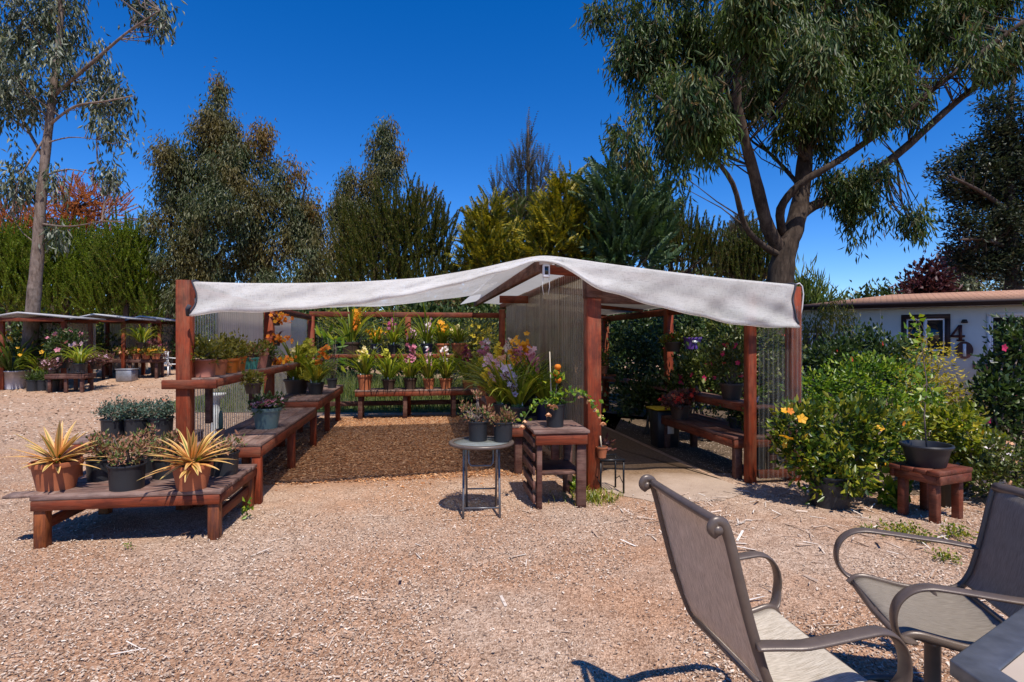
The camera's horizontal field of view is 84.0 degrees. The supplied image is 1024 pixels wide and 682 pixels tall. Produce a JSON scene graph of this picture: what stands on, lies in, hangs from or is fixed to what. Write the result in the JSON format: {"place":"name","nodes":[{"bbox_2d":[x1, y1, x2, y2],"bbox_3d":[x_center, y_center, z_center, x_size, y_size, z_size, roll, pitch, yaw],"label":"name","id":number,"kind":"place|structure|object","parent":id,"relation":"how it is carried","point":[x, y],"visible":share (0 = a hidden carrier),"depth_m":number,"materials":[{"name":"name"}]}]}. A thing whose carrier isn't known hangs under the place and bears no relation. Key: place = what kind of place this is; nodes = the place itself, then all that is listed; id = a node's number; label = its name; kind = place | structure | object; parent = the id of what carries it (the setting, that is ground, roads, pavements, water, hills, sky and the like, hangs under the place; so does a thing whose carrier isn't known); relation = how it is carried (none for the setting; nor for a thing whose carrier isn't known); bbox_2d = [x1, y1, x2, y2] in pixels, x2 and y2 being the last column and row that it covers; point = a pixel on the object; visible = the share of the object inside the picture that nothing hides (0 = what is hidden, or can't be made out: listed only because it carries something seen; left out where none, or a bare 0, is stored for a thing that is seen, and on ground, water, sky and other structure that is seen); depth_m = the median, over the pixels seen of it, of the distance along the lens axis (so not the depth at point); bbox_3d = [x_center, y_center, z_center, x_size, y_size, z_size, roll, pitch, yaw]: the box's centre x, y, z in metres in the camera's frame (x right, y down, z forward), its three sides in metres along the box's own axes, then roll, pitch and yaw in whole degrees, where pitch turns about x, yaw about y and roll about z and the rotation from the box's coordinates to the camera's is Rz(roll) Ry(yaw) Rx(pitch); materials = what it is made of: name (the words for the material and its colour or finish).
{"place":"outdoors","nodes":[
{"label":"outdoors","id":0,"kind":"place"},
{"bbox_2d":[170,369,484,411],"bbox_3d":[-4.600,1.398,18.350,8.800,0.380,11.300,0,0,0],"label":"lawn","id":1,"kind":"structure","parent":0,"point":[351,409],"depth_m":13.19,"materials":[{"name":"plant"}]},
{"bbox_2d":[315,304,424,386],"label":"garden shrub","id":2,"kind":"object","parent":1,"relation":"on","point":[383,343],"visible":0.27,"depth_m":17.02,"materials":[{"name":"green plant"}]},
{"bbox_2d":[394,304,552,399],"bbox_3d":[-0.976,0.270,14.903,4.174,2.686,1.860,0,0,12],"label":"garden shrub","id":3,"kind":"object","parent":1,"relation":"on","point":[513,325],"visible":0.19,"depth_m":14.86,"materials":[{"name":"green plant"}]},
{"bbox_2d":[462,312,498,382],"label":"garden shrub","id":4,"kind":"object","parent":1,"relation":"on","point":[476,338],"visible":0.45,"depth_m":13.86,"materials":[{"name":"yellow plant"}]},
{"bbox_2d":[0,352,1020,681],"bbox_3d":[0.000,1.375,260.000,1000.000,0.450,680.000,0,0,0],"label":"ground","id":5,"kind":"structure","parent":0,"point":[646,650],"depth_m":3.93,"materials":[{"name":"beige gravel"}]},
{"bbox_2d":[0,331,51,388],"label":"strap leaf plant","id":6,"kind":"object","parent":5,"relation":"on","point":[12,378],"visible":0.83,"depth_m":17.96,"materials":[{"name":"plant"}]},
{"bbox_2d":[0,216,61,346],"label":"pine tree","id":7,"kind":"object","parent":5,"relation":"on","point":[9,269],"visible":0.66,"depth_m":29.49,"materials":[{"name":"green plant"}]},
{"bbox_2d":[5,308,84,369],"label":"garden shrub","id":8,"kind":"object","parent":5,"relation":"on","point":[16,335],"visible":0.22,"depth_m":19.14,"materials":[{"name":"green plant"}]},
{"bbox_2d":[0,312,105,389],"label":"market shelter","id":9,"kind":"object","parent":5,"relation":"on","point":[90,327],"visible":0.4,"depth_m":19.40,"materials":[{"name":"plastic"}]},
{"bbox_2d":[0,215,113,323],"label":"pine tree","id":10,"kind":"object","parent":5,"relation":"on","point":[61,277],"visible":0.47,"depth_m":30.00,"materials":[{"name":"green plant"}]},
{"bbox_2d":[44,373,96,392],"bbox_3d":[-13.488,1.298,17.400,1.085,0.591,0.696,0,0,-10],"label":"plant bench","id":11,"kind":"object","parent":5,"relation":"on","point":[74,376],"visible":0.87,"depth_m":17.15,"materials":[{"name":"brown wood"}]},
{"bbox_2d":[40,325,88,367],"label":"potted plant","id":12,"kind":"object","parent":11,"relation":"on","point":[71,335],"visible":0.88,"depth_m":17.77,"materials":[{"name":"green plant"}]},
{"bbox_2d":[0,166,144,310],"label":"autumn tree","id":13,"kind":"object","parent":5,"relation":"on","point":[76,207],"visible":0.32,"depth_m":36.55,"materials":[{"name":"red plant"}]},
{"bbox_2d":[0,0,186,376],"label":"eucalyptus tree","id":14,"kind":"object","parent":5,"relation":"on","point":[60,55],"visible":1,"depth_m":18.88,"materials":[{"name":"green plant"}]},
{"bbox_2d":[70,313,155,379],"bbox_3d":[-14.816,0.213,21.264,1.856,2.380,2.250,0,0,-9],"label":"market shelter","id":15,"kind":"object","parent":5,"relation":"on","point":[113,324],"visible":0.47,"depth_m":21.95,"materials":[{"name":"plastic"}]},
{"bbox_2d":[59,208,174,323],"bbox_3d":[-20.353,-2.828,29.935,6.089,8.157,4.485,0,0,0],"label":"pine tree","id":16,"kind":"object","parent":5,"relation":"on","point":[123,277],"visible":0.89,"depth_m":29.27,"materials":[{"name":"green plant"}]},
{"bbox_2d":[2,464,256,548],"bbox_3d":[-3.197,1.415,4.934,1.601,0.449,0.996,0,0,-9],"label":"plant bench","id":17,"kind":"object","parent":5,"relation":"on","point":[83,495],"visible":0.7,"depth_m":4.52,"materials":[{"name":"brown wood"}]},
{"bbox_2d":[5,420,106,491],"bbox_3d":[-3.686,0.912,4.635,0.664,0.566,0.659,0,0,0],"label":"potted bromeliad","id":18,"kind":"object","parent":17,"relation":"on","point":[57,468],"visible":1,"depth_m":4.55,"materials":[{"name":"plant"}]},
{"bbox_2d":[76,428,124,481],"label":"potted plant","id":19,"kind":"object","parent":17,"relation":"on","point":[94,474],"visible":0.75,"depth_m":4.85,"materials":[{"name":"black plant"}]},
{"bbox_2d":[102,431,153,491],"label":"potted plant","id":20,"kind":"object","parent":17,"relation":"on","point":[127,474],"visible":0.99,"depth_m":4.56,"materials":[{"name":"black plant"}]},
{"bbox_2d":[140,428,181,479],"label":"potted plant","id":21,"kind":"object","parent":17,"relation":"on","point":[156,464],"visible":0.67,"depth_m":4.92,"materials":[{"name":"green plant"}]},
{"bbox_2d":[139,427,235,491],"bbox_3d":[-2.581,0.930,4.598,0.678,0.529,0.706,0,0,0],"label":"potted bromeliad","id":22,"kind":"object","parent":17,"relation":"on","point":[191,469],"visible":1,"depth_m":4.55,"materials":[{"name":"plant"}]},
{"bbox_2d":[203,430,247,476],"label":"potted plant","id":23,"kind":"object","parent":17,"relation":"on","point":[226,469],"visible":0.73,"depth_m":5.05,"materials":[{"name":"black plant"}]},
{"bbox_2d":[66,429,202,477],"bbox_3d":[-4.573,1.395,6.950,1.257,0.491,0.746,0,0,-10],"label":"plant bench","id":24,"kind":"object","parent":5,"relation":"on","point":[84,440],"visible":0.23,"depth_m":6.63,"materials":[{"name":"brown wood"}]},
{"bbox_2d":[90,397,131,438],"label":"potted plant","id":25,"kind":"object","parent":24,"relation":"on","point":[112,423],"visible":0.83,"depth_m":6.71,"materials":[{"name":"green plant"}]},
{"bbox_2d":[115,399,150,438],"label":"potted plant","id":26,"kind":"object","parent":24,"relation":"on","point":[135,420],"visible":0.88,"depth_m":6.73,"materials":[{"name":"green plant"}]},
{"bbox_2d":[141,399,175,437],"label":"potted plant","id":27,"kind":"object","parent":24,"relation":"on","point":[162,422],"visible":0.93,"depth_m":6.80,"materials":[{"name":"green plant"}]},
{"bbox_2d":[0,370,352,441],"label":"leaf litter","id":28,"kind":"object","parent":5,"relation":"on","point":[27,430],"visible":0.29,"depth_m":13.18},
{"bbox_2d":[135,57,337,333],"bbox_3d":[-14.403,-6.684,29.723,10.632,16.188,5.021,0,0,7],"label":"eucalyptus tree","id":29,"kind":"object","parent":5,"relation":"on","point":[219,161],"visible":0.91,"depth_m":29.33,"materials":[{"name":"green plant"}]},
{"bbox_2d":[193,407,316,506],"bbox_3d":[-3.029,1.319,7.089,0.634,0.641,3.208,0,0,-9],"label":"plant bench","id":30,"kind":"object","parent":5,"relation":"on","point":[262,442],"visible":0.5,"depth_m":6.42,"materials":[{"name":"brown wood"}]},
{"bbox_2d":[247,390,289,428],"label":"potted plant","id":31,"kind":"object","parent":30,"relation":"on","point":[266,409],"visible":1,"depth_m":6.44,"materials":[{"name":"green plant"}]},
{"bbox_2d":[279,385,343,446],"bbox_3d":[-3.487,1.260,10.006,0.654,0.760,2.955,0,0,-10],"label":"plant bench","id":32,"kind":"object","parent":5,"relation":"on","point":[326,397],"visible":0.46,"depth_m":9.37,"materials":[{"name":"brown wood"}]},
{"bbox_2d":[278,337,342,393],"bbox_3d":[-3.622,0.339,9.632,1.532,1.083,1.726,0,0,0],"label":"potted orchid","id":33,"kind":"object","parent":32,"relation":"on","point":[294,384],"visible":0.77,"depth_m":9.44,"materials":[{"name":"green plant"}]},
{"bbox_2d":[289,344,346,394],"bbox_3d":[-3.258,0.464,9.375,1.292,0.832,1.262,0,0,0],"label":"potted orchid","id":34,"kind":"object","parent":32,"relation":"on","point":[315,377],"visible":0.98,"depth_m":9.29,"materials":[{"name":"green plant"}]},
{"bbox_2d":[314,323,350,387],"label":"potted plant","id":35,"kind":"object","parent":32,"relation":"on","point":[332,382],"visible":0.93,"depth_m":10.63,"materials":[{"name":"green plant"}]},
{"bbox_2d":[321,110,443,324],"bbox_3d":[-8.227,-6.739,36.221,8.022,15.977,3.765,0,0,0],"label":"eucalyptus tree","id":36,"kind":"object","parent":5,"relation":"on","point":[389,166],"visible":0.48,"depth_m":35.65,"materials":[{"name":"green plant"}]},
{"bbox_2d":[317,167,465,368],"bbox_3d":[-5.315,-3.195,25.673,6.665,9.416,4.790,0,0,0],"label":"pine tree","id":37,"kind":"object","parent":5,"relation":"on","point":[366,246],"visible":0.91,"depth_m":25.38,"materials":[{"name":"green plant"}]},
{"bbox_2d":[251,414,574,490],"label":"bark mulch","id":38,"kind":"object","parent":5,"relation":"on","point":[376,465],"visible":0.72,"depth_m":8.04,"materials":[{"name":"brown wood"}]},
{"bbox_2d":[354,387,477,419],"bbox_3d":[-1.746,1.320,12.018,3.009,0.640,0.616,0,0,-10],"label":"plant bench","id":39,"kind":"object","parent":5,"relation":"on","point":[452,392],"visible":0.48,"depth_m":11.69,"materials":[{"name":"brown wood"}]},
{"bbox_2d":[334,340,386,389],"bbox_3d":[-3.103,0.444,11.681,1.546,1.107,1.333,0,0,36],"label":"potted orchid","id":40,"kind":"object","parent":39,"relation":"on","point":[364,376],"visible":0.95,"depth_m":11.57,"materials":[{"name":"plant"}]},
{"bbox_2d":[364,346,410,389],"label":"potted orchid","id":41,"kind":"object","parent":39,"relation":"on","point":[388,373],"visible":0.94,"depth_m":11.64,"materials":[{"name":"green plant"}]},
{"bbox_2d":[380,341,436,388],"bbox_3d":[-2.173,0.480,11.832,1.638,1.037,1.556,0,0,0],"label":"potted orchid","id":42,"kind":"object","parent":39,"relation":"on","point":[410,373],"visible":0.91,"depth_m":11.72,"materials":[{"name":"green plant"}]},
{"bbox_2d":[420,342,473,388],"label":"potted orchid","id":43,"kind":"object","parent":39,"relation":"on","point":[446,374],"visible":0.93,"depth_m":11.84,"materials":[{"name":"plant"}]},
{"bbox_2d":[161,262,800,509],"bbox_3d":[-0.553,0.393,9.264,6.682,2.615,6.883,0,0,-10],"label":"plant shelter","id":44,"kind":"object","parent":5,"relation":"on","point":[571,295],"visible":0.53,"depth_m":6.60,"materials":[{"name":"brown wood"}]},
{"bbox_2d":[191,334,224,376],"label":"potted plant","id":45,"kind":"object","parent":44,"relation":"on","point":[205,350],"visible":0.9,"depth_m":5.55,"materials":[{"name":"green plant"}]},
{"bbox_2d":[305,306,391,353],"bbox_3d":[-3.424,-0.409,11.873,2.164,1.364,1.881,0,0,0],"label":"potted orchid","id":46,"kind":"object","parent":44,"relation":"on","point":[355,325],"visible":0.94,"depth_m":11.83,"materials":[{"name":"plant"}]},
{"bbox_2d":[185,256,799,327],"bbox_3d":[-0.487,-0.569,9.184,6.321,0.852,7.006,0,0,-10],"label":"shade cloth","id":47,"kind":"object","parent":44,"relation":"on","point":[748,303],"visible":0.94,"depth_m":5.99,"materials":[{"name":"white fabric"}]},
{"bbox_2d":[696,326,764,399],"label":"potted plant","id":48,"kind":"object","parent":44,"relation":"on","point":[731,388],"visible":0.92,"depth_m":7.35,"materials":[{"name":"green plant"}]},
{"bbox_2d":[448,436,513,518],"bbox_3d":[-0.285,1.266,5.300,0.612,0.668,0.612,0,0,-3],"label":"folding table","id":49,"kind":"object","parent":5,"relation":"on","point":[465,444],"visible":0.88,"depth_m":5.23,"materials":[{"name":"grey metal"}]},
{"bbox_2d":[458,389,493,441],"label":"potted plant","id":50,"kind":"object","parent":49,"relation":"on","point":[477,424],"visible":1,"depth_m":5.36,"materials":[{"name":"green plant"}]},
{"bbox_2d":[489,405,518,442],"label":"potted plant","id":51,"kind":"object","parent":49,"relation":"on","point":[503,426],"visible":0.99,"depth_m":5.30,"materials":[{"name":"grey plant"}]},
{"bbox_2d":[445,184,528,312],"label":"golden conifer","id":52,"kind":"object","parent":5,"relation":"on","point":[487,243],"visible":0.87,"depth_m":24.47,"materials":[{"name":"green plant"}]},
{"bbox_2d":[448,186,554,318],"bbox_3d":[-0.513,-2.821,26.692,5.584,9.042,3.411,0,0,0],"label":"conifer","id":53,"kind":"object","parent":5,"relation":"on","point":[519,205],"visible":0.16,"depth_m":26.64,"materials":[{"name":"green plant"}]},
{"bbox_2d":[4,481,1010,672],"bbox_3d":[0.793,1.570,4.134,11.421,0.048,5.172,0,0,0],"label":"shed bark","id":54,"kind":"object","parent":5,"relation":"on","point":[737,539],"visible":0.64,"depth_m":4.64,"materials":[{"name":"beige wood"}]},
{"bbox_2d":[263,296,758,383],"bbox_3d":[0.243,-0.078,21.051,19.961,4.083,4.216,0,0,0],"label":"hedge","id":55,"kind":"object","parent":5,"relation":"on","point":[418,306],"visible":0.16,"depth_m":20.33,"materials":[{"name":"green plant"}]},
{"bbox_2d":[475,395,558,474],"bbox_3d":[-0.039,1.320,8.911,0.654,0.641,4.305,0,0,-9],"label":"plant bench","id":56,"kind":"object","parent":5,"relation":"on","point":[517,435],"visible":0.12,"depth_m":6.81,"materials":[{"name":"brown wood"}]},
{"bbox_2d":[450,352,548,418],"bbox_3d":[-0.155,0.565,7.383,1.449,0.867,1.589,0,0,0],"label":"potted orchid","id":57,"kind":"object","parent":56,"relation":"on","point":[498,404],"visible":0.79,"depth_m":7.22,"materials":[{"name":"plant"}]},
{"bbox_2d":[467,352,578,422],"bbox_3d":[0.071,0.552,7.021,1.412,0.892,1.348,0,0,-14],"label":"potted orchid","id":58,"kind":"object","parent":56,"relation":"on","point":[516,391],"visible":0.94,"depth_m":6.89,"materials":[{"name":"green plant"}]},
{"bbox_2d":[494,352,602,420],"bbox_3d":[0.463,0.559,7.133,1.243,0.877,1.497,0,0,28],"label":"potted orchid","id":59,"kind":"object","parent":56,"relation":"on","point":[540,394],"visible":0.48,"depth_m":7.11,"materials":[{"name":"plant"}]},
{"bbox_2d":[483,107,559,340],"bbox_3d":[0.398,-4.986,28.051,3.685,13.372,3.043,0,0,-26],"label":"spindly tree","id":60,"kind":"object","parent":5,"relation":"on","point":[529,164],"visible":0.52,"depth_m":27.89,"materials":[{"name":"green plant"}]},
{"bbox_2d":[523,420,589,509],"bbox_3d":[0.427,1.235,5.740,0.543,0.770,0.717,0,0,-8],"label":"potting stand","id":61,"kind":"object","parent":5,"relation":"on","point":[568,434],"visible":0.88,"depth_m":5.46,"materials":[{"name":"brown wood"}]},
{"bbox_2d":[516,352,607,428],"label":"potted plant","id":62,"kind":"object","parent":61,"relation":"on","point":[555,414],"visible":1,"depth_m":5.58,"materials":[{"name":"green plant"}]},
{"bbox_2d":[512,156,602,378],"bbox_3d":[2.483,-3.062,24.313,4.986,9.524,3.907,0,0,0],"label":"golden conifer","id":63,"kind":"object","parent":5,"relation":"on","point":[554,216],"visible":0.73,"depth_m":23.24,"materials":[{"name":"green plant"}]},
{"bbox_2d":[566,127,688,369],"bbox_3d":[4.646,-3.531,22.950,4.715,10.462,3.942,0,0,20],"label":"cedar tree","id":64,"kind":"object","parent":5,"relation":"on","point":[639,222],"visible":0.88,"depth_m":22.34,"materials":[{"name":"green plant"}]},
{"bbox_2d":[644,186,727,276],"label":"pine tree","id":65,"kind":"object","parent":5,"relation":"on","point":[700,242],"visible":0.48,"depth_m":26.66,"materials":[{"name":"green plant"}]},
{"bbox_2d":[709,211,771,281],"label":"pine tree","id":66,"kind":"object","parent":5,"relation":"on","point":[744,259],"visible":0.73,"depth_m":27.68,"materials":[{"name":"green plant"}]},
{"bbox_2d":[736,401,774,469],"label":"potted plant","id":67,"kind":"object","parent":5,"relation":"on","point":[762,414],"visible":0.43,"depth_m":6.70,"materials":[{"name":"green plant"}]},
{"bbox_2d":[639,474,912,681],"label":"patio chair","id":68,"kind":"object","parent":5,"relation":"on","point":[767,642],"visible":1,"depth_m":1.99,"materials":[{"name":"beige fabric"}]},
{"bbox_2d":[569,0,1023,418],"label":"eucalyptus tree","id":69,"kind":"object","parent":5,"relation":"on","point":[755,53],"visible":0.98,"depth_m":11.60,"materials":[{"name":"green plant"}]},
{"bbox_2d":[761,389,919,509],"bbox_3d":[3.253,1.030,5.570,1.497,1.140,0.956,0,0,0],"label":"shrub","id":70,"kind":"object","parent":5,"relation":"on","point":[834,486],"visible":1,"depth_m":5.47,"materials":[{"name":"green plant"}]},
{"bbox_2d":[867,467,913,509],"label":"shrub","id":71,"kind":"object","parent":5,"relation":"on","point":[888,494],"visible":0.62,"depth_m":5.40,"materials":[{"name":"green plant"}]},
{"bbox_2d":[801,290,1023,395],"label":"mobile home","id":72,"kind":"object","parent":5,"relation":"on","point":[956,318],"visible":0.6,"depth_m":16.68,"materials":[{"name":"paint"}]},
{"bbox_2d":[901,314,949,355],"bbox_3d":[12.255,-0.180,16.873,1.184,1.220,0.048,0,0,33],"label":"window","id":73,"kind":"structure","parent":72,"relation":"in","point":[940,323],"depth_m":16.77,"materials":[{"name":"paint"}]},
{"bbox_2d":[889,248,965,293],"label":"plum tree","id":74,"kind":"object","parent":5,"relation":"on","point":[919,283],"visible":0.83,"depth_m":26.82,"materials":[{"name":"purple plant"}]},
{"bbox_2d":[833,482,1023,681],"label":"patio chair","id":75,"kind":"object","parent":5,"relation":"on","point":[936,618],"visible":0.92,"depth_m":2.40,"materials":[{"name":"beige fabric"}]},
{"bbox_2d":[889,461,972,523],"bbox_3d":[3.820,1.377,5.200,0.500,0.485,0.436,0,0,-24],"label":"wooden stool","id":76,"kind":"object","parent":5,"relation":"on","point":[932,481],"visible":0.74,"depth_m":5.11,"materials":[{"name":"red wood"}]},
{"bbox_2d":[896,312,954,468],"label":"potted sapling","id":77,"kind":"object","parent":76,"relation":"on","point":[925,453],"visible":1,"depth_m":5.14,"materials":[{"name":"black plastic"}]},
{"bbox_2d":[922,66,1023,290],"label":"cypress tree","id":78,"kind":"object","parent":5,"relation":"on","point":[996,240],"visible":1,"depth_m":20.74,"materials":[{"name":"green plant"}]},
{"bbox_2d":[950,607,1023,681],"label":"patio table","id":79,"kind":"object","parent":5,"relation":"on","point":[996,654],"visible":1,"depth_m":1.59,"materials":[{"name":"grey metal"}]},
{"bbox_2d":[963,428,1023,496],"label":"flowering shrub","id":80,"kind":"object","parent":5,"relation":"on","point":[1003,465],"visible":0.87,"depth_m":5.53,"materials":[{"name":"green plant"}]},
{"bbox_2d":[0,0,1023,340],"label":"sky","id":81,"kind":"structure","parent":0,"point":[460,79],"materials":[{"name":"blue"}]},
{"bbox_2d":[549,415,743,501],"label":"path","id":82,"kind":"structure","parent":0,"point":[641,460],"depth_m":6.80,"materials":[{"name":"beige concrete"}]},
{"bbox_2d":[527,375,1023,496],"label":"planting bed","id":83,"kind":"object","parent":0,"point":[577,408],"visible":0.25,"depth_m":9.02,"materials":[{"name":"soil"}]},
{"bbox_2d":[524,314,631,403],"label":"garden shrub","id":84,"kind":"object","parent":83,"relation":"on","point":[577,344],"visible":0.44,"depth_m":14.35,"materials":[{"name":"green plant"}]},
{"bbox_2d":[601,308,676,416],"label":"garden shrub","id":85,"kind":"object","parent":83,"relation":"on","point":[645,352],"visible":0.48,"depth_m":12.45,"materials":[{"name":"green plant"}]},
{"bbox_2d":[603,362,686,433],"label":"garden shrub","id":86,"kind":"object","parent":83,"relation":"on","point":[638,389],"visible":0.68,"depth_m":9.64,"materials":[{"name":"green plant"}]},
{"bbox_2d":[646,406,678,447],"bbox_3d":[2.295,1.300,8.599,0.420,0.600,0.380,0,0,-10],"label":"waste bin","id":87,"kind":"object","parent":83,"relation":"on","point":[657,428],"visible":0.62,"depth_m":8.49,"materials":[{"name":"black plastic"}]},
{"bbox_2d":[644,308,727,417],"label":"garden shrub","id":88,"kind":"object","parent":83,"relation":"on","point":[682,323],"visible":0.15,"depth_m":11.28,"materials":[{"name":"green plant"}]},
{"bbox_2d":[650,338,743,441],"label":"potted plant","id":89,"kind":"object","parent":83,"relation":"on","point":[691,377],"visible":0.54,"depth_m":8.89,"materials":[{"name":"green plant"}]},
{"bbox_2d":[661,413,778,479],"bbox_3d":[2.677,1.370,7.589,0.634,0.541,2.105,0,0,-9],"label":"plant bench","id":90,"kind":"object","parent":83,"relation":"on","point":[696,425],"visible":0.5,"depth_m":7.07,"materials":[{"name":"brown wood"}]},
{"bbox_2d":[658,386,700,419],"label":"potted plant","id":91,"kind":"object","parent":90,"relation":"on","point":[680,408],"visible":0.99,"depth_m":7.93,"materials":[{"name":"red plant"}]},
{"bbox_2d":[695,316,814,415],"bbox_3d":[4.463,0.408,10.454,2.290,2.399,1.818,0,0,0],"label":"garden shrub","id":92,"kind":"object","parent":83,"relation":"on","point":[773,345],"visible":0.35,"depth_m":10.26,"materials":[{"name":"green plant"}]},
{"bbox_2d":[794,251,849,304],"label":"conifer tree","id":93,"kind":"object","parent":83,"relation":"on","point":[813,294],"visible":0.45,"depth_m":21.65,"materials":[{"name":"green plant"}]},
{"bbox_2d":[801,294,864,362],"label":"weeping tree","id":94,"kind":"object","parent":83,"relation":"on","point":[820,330],"visible":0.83,"depth_m":13.37,"materials":[{"name":"green plant"}]},
{"bbox_2d":[779,348,955,470],"bbox_3d":[4.469,0.967,7.191,2.056,1.759,1.401,0,0,20],"label":"azalea shrub","id":95,"kind":"object","parent":83,"relation":"on","point":[900,399],"visible":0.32,"depth_m":7.07,"materials":[{"name":"green plant"}]},
{"bbox_2d":[801,315,936,418],"bbox_3d":[6.074,0.576,9.970,2.302,2.068,1.484,0,0,0],"label":"camellia shrub","id":96,"kind":"object","parent":83,"relation":"on","point":[836,349],"visible":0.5,"depth_m":9.87,"materials":[{"name":"green plant"}]},
{"bbox_2d":[886,325,986,441],"bbox_3d":[5.834,0.689,7.802,1.680,1.836,0.987,0,0,-26],"label":"nandina shrub","id":97,"kind":"object","parent":83,"relation":"on","point":[946,384],"visible":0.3,"depth_m":7.72,"materials":[{"name":"green plant"}]},
{"bbox_2d":[879,392,1014,492],"bbox_3d":[4.573,1.058,5.957,1.457,1.096,0.822,0,0,0],"label":"hibiscus shrub","id":98,"kind":"object","parent":83,"relation":"on","point":[954,429],"visible":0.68,"depth_m":5.88,"materials":[{"name":"green plant"}]},
{"bbox_2d":[959,302,1023,460],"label":"camellia shrub","id":99,"kind":"object","parent":83,"relation":"on","point":[1000,389],"visible":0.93,"depth_m":6.79,"materials":[{"name":"green plant"}]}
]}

